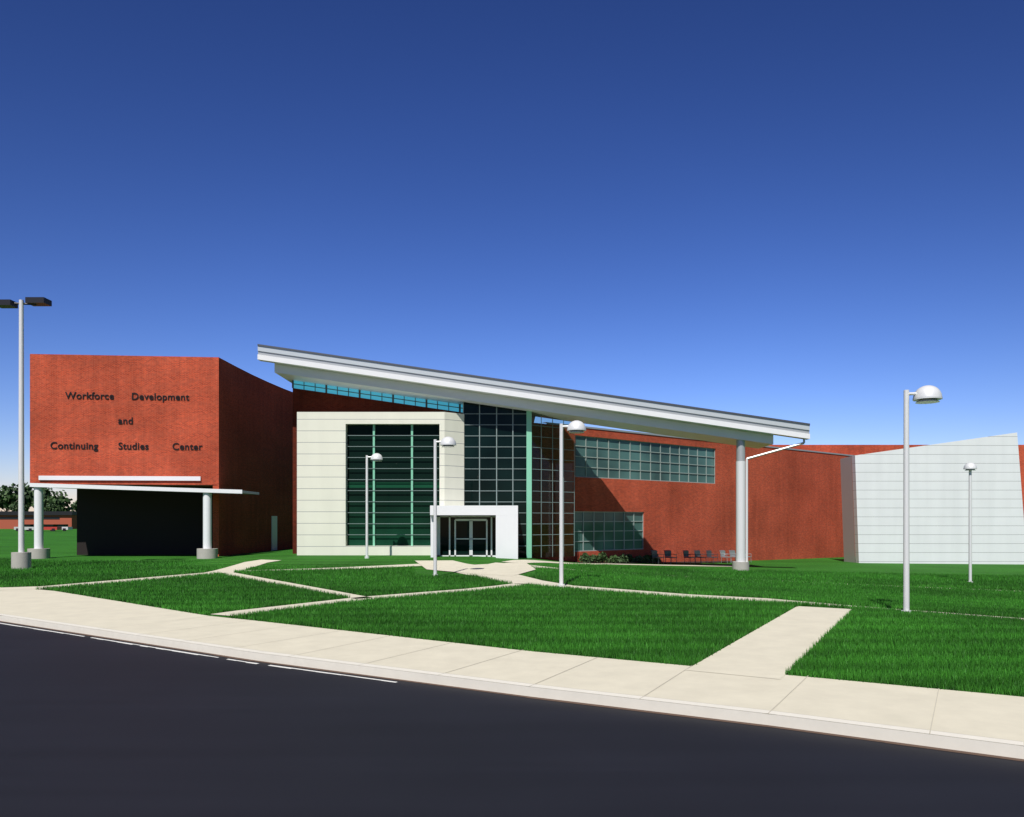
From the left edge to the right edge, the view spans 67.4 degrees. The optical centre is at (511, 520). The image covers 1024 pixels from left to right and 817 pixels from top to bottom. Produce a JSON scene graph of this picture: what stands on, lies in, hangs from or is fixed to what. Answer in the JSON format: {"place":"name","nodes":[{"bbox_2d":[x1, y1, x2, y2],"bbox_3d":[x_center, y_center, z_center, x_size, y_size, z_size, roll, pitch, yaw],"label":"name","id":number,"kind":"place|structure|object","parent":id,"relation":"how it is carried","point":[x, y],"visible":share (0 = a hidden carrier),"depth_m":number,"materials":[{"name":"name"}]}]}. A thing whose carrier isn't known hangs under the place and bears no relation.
{"place":"outdoors","nodes":[
{"label":"outdoors","id":0,"kind":"place"},
{"bbox_2d":[242,563,453,570],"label":"path to plaza","id":1,"kind":"structure","parent":0,"point":[359,567],"depth_m":38.51,"materials":[{"name":"concrete"}]},
{"bbox_2d":[297,412,444,554],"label":"wall","id":2,"kind":"structure","parent":0,"point":[334,449],"depth_m":46.76,"materials":[{"name":"white concrete"}]},
{"bbox_2d":[0,622,1023,816],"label":"road","id":3,"kind":"structure","parent":0,"point":[91,727],"depth_m":8.26,"materials":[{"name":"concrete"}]},
{"bbox_2d":[0,616,1023,758],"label":"kerb face","id":4,"kind":"object","parent":3,"relation":"on","point":[970,745],"visible":1,"depth_m":10.46},
{"bbox_2d":[0,621,1023,761],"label":"road edge line","id":5,"kind":"object","parent":3,"relation":"on","point":[958,751],"visible":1,"depth_m":10.95,"materials":[{"name":"paint"}]},
{"bbox_2d":[0,587,1023,745],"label":"sidewalk","id":6,"kind":"structure","parent":0,"point":[983,714],"depth_m":12.21,"materials":[{"name":"concrete"}]},
{"bbox_2d":[0,529,1023,696],"bbox_3d":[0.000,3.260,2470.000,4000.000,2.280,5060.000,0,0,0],"label":"lawn ground","id":7,"kind":"structure","parent":0,"point":[61,544],"depth_m":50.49,"materials":[{"name":"green plant"}]},
{"bbox_2d":[0,485,27,510],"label":"tree","id":8,"kind":"object","parent":7,"relation":"on","point":[7,495],"visible":0.82,"depth_m":254.00,"materials":[{"name":"green plant"}]},
{"bbox_2d":[6,500,26,510],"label":"tree","id":9,"kind":"object","parent":7,"relation":"on","point":[13,507],"visible":0.4,"depth_m":243.91,"materials":[{"name":"green plant"}]},
{"bbox_2d":[11,482,33,510],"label":"tree","id":10,"kind":"object","parent":7,"relation":"on","point":[28,493],"visible":0.43,"depth_m":260.67,"materials":[{"name":"green plant"}]},
{"bbox_2d":[14,524,33,530],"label":"distant car","id":11,"kind":"object","parent":7,"relation":"on","point":[29,527],"visible":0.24,"depth_m":170.00,"materials":[{"name":"grey paint"}]},
{"bbox_2d":[0,297,51,569],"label":"parking light pole","id":12,"kind":"object","parent":7,"relation":"on","point":[21,558],"visible":0.87,"depth_m":37.15,"materials":[{"name":"white metal"}]},
{"bbox_2d":[0,511,76,528],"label":"background building","id":13,"kind":"structure","parent":7,"relation":"on","point":[8,519],"depth_m":215.00,"materials":[{"name":"brown brick"}]},
{"bbox_2d":[30,487,53,510],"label":"tree","id":14,"kind":"object","parent":7,"relation":"on","point":[47,493],"visible":0.22,"depth_m":256.57,"materials":[{"name":"green plant"}]},
{"bbox_2d":[44,524,61,530],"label":"distant car","id":15,"kind":"object","parent":7,"relation":"on","point":[53,527],"visible":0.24,"depth_m":168.10,"materials":[{"name":"red paint"}]},
{"bbox_2d":[44,499,63,510],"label":"tree","id":16,"kind":"object","parent":7,"relation":"on","point":[52,507],"visible":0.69,"depth_m":245.23,"materials":[{"name":"green plant"}]},
{"bbox_2d":[45,490,73,510],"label":"tree","id":17,"kind":"object","parent":7,"relation":"on","point":[63,501],"visible":0.59,"depth_m":251.01,"materials":[{"name":"green plant"}]},
{"bbox_2d":[50,524,72,530],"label":"distant car","id":18,"kind":"object","parent":7,"relation":"on","point":[65,527],"visible":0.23,"depth_m":171.10,"materials":[{"name":"grey paint"}]},
{"bbox_2d":[70,501,76,510],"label":"tree","id":19,"kind":"object","parent":7,"relation":"on","point":[74,505],"visible":0.28,"depth_m":268.52,"materials":[{"name":"green plant"}]},
{"bbox_2d":[0,560,279,589],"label":"path to side door","id":20,"kind":"structure","parent":7,"relation":"on","point":[240,566],"depth_m":35.05,"materials":[{"name":"concrete"}]},
{"bbox_2d":[27,483,258,558],"bbox_3d":[-23.631,0.183,49.465,13.556,5.033,3.470,0,0,0],"label":"canopy","id":21,"kind":"object","parent":7,"relation":"on","point":[40,551],"visible":0.82,"depth_m":48.09,"materials":[{"name":"grey metal"}]},
{"bbox_2d":[30,354,292,555],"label":"brick building","id":22,"kind":"structure","parent":7,"relation":"on","point":[235,422],"depth_m":51.01,"materials":[{"name":"brick"}]},
{"bbox_2d":[50,442,97,450],"bbox_3d":[-28.612,-4.814,50.213,2.978,0.605,0.030,0,0,-5],"label":"sign","id":23,"kind":"object","parent":22,"relation":"attached to","point":[70,444],"visible":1,"depth_m":50.21,"materials":[{"name":"black"}]},
{"bbox_2d":[65,392,113,398],"bbox_3d":[-27.668,-8.163,50.295,3.061,0.464,0.030,0,0,-5],"label":"sign lettering","id":24,"kind":"object","parent":22,"relation":"attached to","point":[92,395],"visible":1,"depth_m":50.28,"materials":[{"name":"black"}]},
{"bbox_2d":[39,476,200,480],"bbox_3d":[-25.705,-2.760,50.437,10.200,0.280,0.120,0,0,-5],"label":"light band","id":25,"kind":"object","parent":22,"relation":"attached to","point":[166,478],"visible":1,"depth_m":50.42,"materials":[{"name":"white paint"}]},
{"bbox_2d":[118,417,132,423],"bbox_3d":[-25.409,-6.549,50.493,0.913,0.458,0.030,0,0,-5],"label":"sign lettering","id":26,"kind":"object","parent":22,"relation":"attached to","point":[131,420],"visible":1,"depth_m":50.48,"materials":[{"name":"black"}]},
{"bbox_2d":[118,442,148,449],"bbox_3d":[-24.906,-4.885,50.537,1.907,0.464,0.030,0,0,-5],"label":"sign lettering","id":27,"kind":"object","parent":22,"relation":"attached to","point":[135,445],"visible":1,"depth_m":50.53,"materials":[{"name":"black metal"}]},
{"bbox_2d":[132,393,188,401],"bbox_3d":[-23.189,-8.089,50.687,3.647,0.600,0.030,0,0,-5],"label":"sign lettering","id":28,"kind":"object","parent":22,"relation":"attached to","point":[154,397],"visible":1,"depth_m":50.65,"materials":[{"name":"black metal"}]},
{"bbox_2d":[172,443,201,449],"bbox_3d":[-21.475,-4.885,50.837,1.921,0.464,0.030,0,0,-5],"label":"sign","id":29,"kind":"object","parent":22,"relation":"attached to","point":[191,445],"visible":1,"depth_m":50.83,"materials":[{"name":"black"}]},
{"bbox_2d":[271,516,276,550],"bbox_3d":[-18.958,1.130,61.253,0.060,2.940,1.000,0,0,6],"label":"door","id":30,"kind":"structure","parent":22,"relation":"attached to","point":[273,532],"depth_m":61.03,"materials":[{"name":"white paint"}]},
{"bbox_2d":[228,572,371,598],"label":"diagonal path","id":31,"kind":"structure","parent":7,"relation":"on","point":[298,585],"depth_m":28.06,"materials":[{"name":"concrete"}]},
{"bbox_2d":[365,453,382,557],"bbox_3d":[-7.742,-0.774,43.257,0.981,6.003,0.694,0,0,23],"label":"lamp post","id":32,"kind":"object","parent":7,"relation":"on","point":[376,457],"visible":0.97,"depth_m":43.13,"materials":[{"name":"white metal"}]},
{"bbox_2d":[214,583,534,615],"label":"diagonal path","id":33,"kind":"structure","parent":7,"relation":"on","point":[282,606],"depth_m":22.54,"materials":[{"name":"concrete"}]},
{"bbox_2d":[292,380,462,553],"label":"wall","id":34,"kind":"structure","parent":7,"relation":"on","point":[311,397],"depth_m":48.70,"materials":[{"name":"brick"}]},
{"bbox_2d":[433,437,455,575],"bbox_3d":[-2.852,-0.532,32.757,0.981,6.063,0.694,0,0,23],"label":"lamp post","id":35,"kind":"object","parent":7,"relation":"on","point":[447,442],"visible":0.94,"depth_m":32.64,"materials":[{"name":"white metal"}]},
{"bbox_2d":[445,412,463,505],"bbox_3d":[-7.987,-0.581,47.596,10.065,11.962,2.188,0,0,0],"label":"wall panel","id":36,"kind":"object","parent":7,"relation":"on","point":[454,467],"visible":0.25,"depth_m":46.96,"materials":[{"name":"white concrete"}]},
{"bbox_2d":[430,506,517,558],"bbox_3d":[-2.156,0.819,45.550,4.990,3.314,3.900,0,0,0],"label":"entrance portal","id":37,"kind":"object","parent":7,"relation":"on","point":[486,531],"visible":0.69,"depth_m":45.15,"materials":[{"name":"white paint"}]},
{"bbox_2d":[416,560,534,575],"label":"walkway","id":38,"kind":"structure","parent":7,"relation":"on","point":[511,569],"depth_m":37.43,"materials":[{"name":"concrete"}]},
{"bbox_2d":[463,402,574,557],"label":"glass curtain wall","id":39,"kind":"structure","parent":7,"relation":"on","point":[497,456],"depth_m":47.50,"materials":[{"name":"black glass"}]},
{"bbox_2d":[532,423,546,558],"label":"window","id":40,"kind":"structure","parent":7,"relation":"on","point":[536,503],"depth_m":49.31,"materials":[{"name":"glass"}]},
{"bbox_2d":[558,420,585,586],"bbox_3d":[2.198,-0.552,27.757,0.981,6.103,0.694,0,0,23],"label":"lamp post","id":41,"kind":"object","parent":7,"relation":"on","point":[576,427],"visible":0.98,"depth_m":27.64,"materials":[{"name":"white metal"}]},
{"bbox_2d":[503,560,731,566],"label":"walkway","id":42,"kind":"structure","parent":7,"relation":"on","point":[527,561],"depth_m":46.92,"materials":[{"name":"concrete"}]},
{"bbox_2d":[651,550,663,563],"bbox_3d":[10.074,2.550,53.205,0.660,0.943,0.705,0,0,-43],"label":"chair","id":43,"kind":"object","parent":7,"relation":"on","point":[654,554],"visible":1,"depth_m":53.19,"materials":[{"name":"grey metal"}]},
{"bbox_2d":[572,561,750,562],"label":"patio","id":44,"kind":"structure","parent":7,"relation":"on","point":[672,562],"depth_m":56.90,"materials":[{"name":"beige concrete"}]},
{"bbox_2d":[578,553,592,562],"bbox_3d":[4.874,2.468,50.826,0.913,0.743,0.913,0,0,43],"label":"shrub","id":45,"kind":"object","parent":44,"relation":"on","point":[585,557],"visible":0.97,"depth_m":50.65,"materials":[{"name":"green plant"}]},
{"bbox_2d":[590,554,600,562],"bbox_3d":[5.475,2.552,51.315,1.044,0.639,1.185,0,0,0],"label":"shrub","id":46,"kind":"object","parent":44,"relation":"on","point":[595,558],"visible":0.81,"depth_m":51.15,"materials":[{"name":"green plant"}]},
{"bbox_2d":[597,552,607,562],"bbox_3d":[6.080,2.506,51.985,0.815,0.787,0.833,0,0,38],"label":"shrub","id":47,"kind":"object","parent":44,"relation":"on","point":[603,556],"visible":0.74,"depth_m":51.83,"materials":[{"name":"green plant"}]},
{"bbox_2d":[607,555,619,563],"bbox_3d":[6.939,2.652,52.281,0.736,0.629,0.782,0,0,-36],"label":"shrub","id":48,"kind":"object","parent":44,"relation":"on","point":[613,559],"visible":0.98,"depth_m":52.14,"materials":[{"name":"green plant"}]},
{"bbox_2d":[617,554,628,562],"bbox_3d":[7.621,2.612,52.906,0.882,0.718,0.865,0,0,0],"label":"shrub","id":49,"kind":"object","parent":44,"relation":"on","point":[622,558],"visible":0.88,"depth_m":52.71,"materials":[{"name":"green plant"}]},
{"bbox_2d":[625,554,634,562],"bbox_3d":[8.101,2.663,53.646,0.982,0.688,1.074,0,0,-18],"label":"shrub","id":50,"kind":"object","parent":44,"relation":"on","point":[631,559],"visible":0.56,"depth_m":53.49,"materials":[{"name":"green plant"}]},
{"bbox_2d":[635,555,646,562],"bbox_3d":[8.959,2.729,53.965,1.009,0.603,0.958,0,0,0],"label":"shrub","id":51,"kind":"object","parent":44,"relation":"on","point":[639,559],"visible":0.96,"depth_m":53.78,"materials":[{"name":"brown plant"}]},
{"bbox_2d":[643,554,652,562],"bbox_3d":[9.639,2.743,54.653,0.904,0.644,0.855,0,0,-32],"label":"shrub","id":52,"kind":"object","parent":44,"relation":"on","point":[647,557],"visible":0.73,"depth_m":54.42,"materials":[{"name":"green plant"}]},
{"bbox_2d":[650,555,660,562],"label":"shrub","id":53,"kind":"object","parent":44,"relation":"on","point":[654,560],"visible":0.48,"depth_m":55.21,"materials":[{"name":"green plant"}]},
{"bbox_2d":[664,550,676,563],"bbox_3d":[11.150,2.591,54.075,0.660,0.943,0.705,0,0,-31],"label":"chair","id":54,"kind":"object","parent":7,"relation":"on","point":[667,553],"visible":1,"depth_m":54.14,"materials":[{"name":"grey metal"}]},
{"bbox_2d":[683,550,695,563],"bbox_3d":[12.766,2.648,55.384,0.660,0.943,0.705,0,0,-43],"label":"chair","id":55,"kind":"object","parent":7,"relation":"on","point":[686,554],"visible":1,"depth_m":55.39,"materials":[{"name":"grey metal"}]},
{"bbox_2d":[694,550,706,563],"bbox_3d":[13.768,2.681,56.195,0.660,0.943,0.705,0,0,-38],"label":"chair","id":56,"kind":"object","parent":7,"relation":"on","point":[697,553],"visible":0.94,"depth_m":56.25,"materials":[{"name":"grey metal"}]},
{"bbox_2d":[706,550,717,562],"bbox_3d":[14.870,2.715,57.087,0.660,0.943,0.705,0,0,-43],"label":"chair","id":57,"kind":"object","parent":7,"relation":"on","point":[709,553],"visible":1,"depth_m":57.08,"materials":[{"name":"grey metal"}]},
{"bbox_2d":[719,550,731,562],"bbox_3d":[16.178,2.753,58.146,0.660,0.943,0.705,0,0,-41],"label":"chair","id":58,"kind":"object","parent":7,"relation":"on","point":[722,553],"visible":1,"depth_m":58.21,"materials":[{"name":"silver metal"}]},
{"bbox_2d":[729,550,735,562],"bbox_3d":[17.109,2.777,58.900,0.660,0.943,0.705,0,0,-35],"label":"chair","id":59,"kind":"object","parent":7,"relation":"on","point":[732,552],"visible":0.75,"depth_m":59.06,"materials":[{"name":"silver metal"}]},
{"bbox_2d":[457,572,1023,618],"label":"concrete path","id":60,"kind":"structure","parent":7,"relation":"on","point":[518,579],"depth_m":28.50,"materials":[{"name":"concrete"}]},
{"bbox_2d":[686,606,850,678],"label":"walkway","id":61,"kind":"structure","parent":7,"relation":"on","point":[774,648],"depth_m":14.62,"materials":[{"name":"concrete"}]},
{"bbox_2d":[732,439,804,570],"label":"roof column","id":62,"kind":"structure","parent":7,"relation":"on","point":[740,562],"depth_m":46.66,"materials":[{"name":"white metal"}]},
{"bbox_2d":[257,344,809,448],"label":"roof","id":63,"kind":"structure","parent":62,"relation":"on","point":[653,417],"depth_m":46.06,"materials":[{"name":"white metal"}]},
{"bbox_2d":[769,445,1023,513],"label":"block wall","id":64,"kind":"structure","parent":7,"relation":"on","point":[854,449],"depth_m":86.00,"materials":[{"name":"brick"}]},
{"bbox_2d":[903,385,942,611],"bbox_3d":[10.688,-0.481,20.057,0.981,6.063,0.694,0,0,23],"label":"lamp post","id":65,"kind":"object","parent":7,"relation":"on","point":[928,394],"visible":0.95,"depth_m":19.94,"materials":[{"name":"white metal"}]},
{"bbox_2d":[840,432,1023,563],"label":"white wall","id":66,"kind":"structure","parent":7,"relation":"on","point":[938,504],"depth_m":62.00,"materials":[{"name":"grey"}]},
{"bbox_2d":[963,463,976,581],"bbox_3d":[23.358,0.187,39.147,0.612,6.263,0.612,0,0,0],"label":"lamp post","id":67,"kind":"object","parent":7,"relation":"on","point":[970,467],"visible":0.94,"depth_m":39.09,"materials":[{"name":"white metal"}]},
{"bbox_2d":[0,0,1023,510],"label":"sky","id":68,"kind":"structure","parent":0,"point":[805,211],"materials":[{"name":"blue"}]},
{"bbox_2d":[544,422,854,561],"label":"wing wall","id":69,"kind":"structure","parent":0,"point":[642,494],"depth_m":58.63,"materials":[{"name":"red brick"}]}
]}

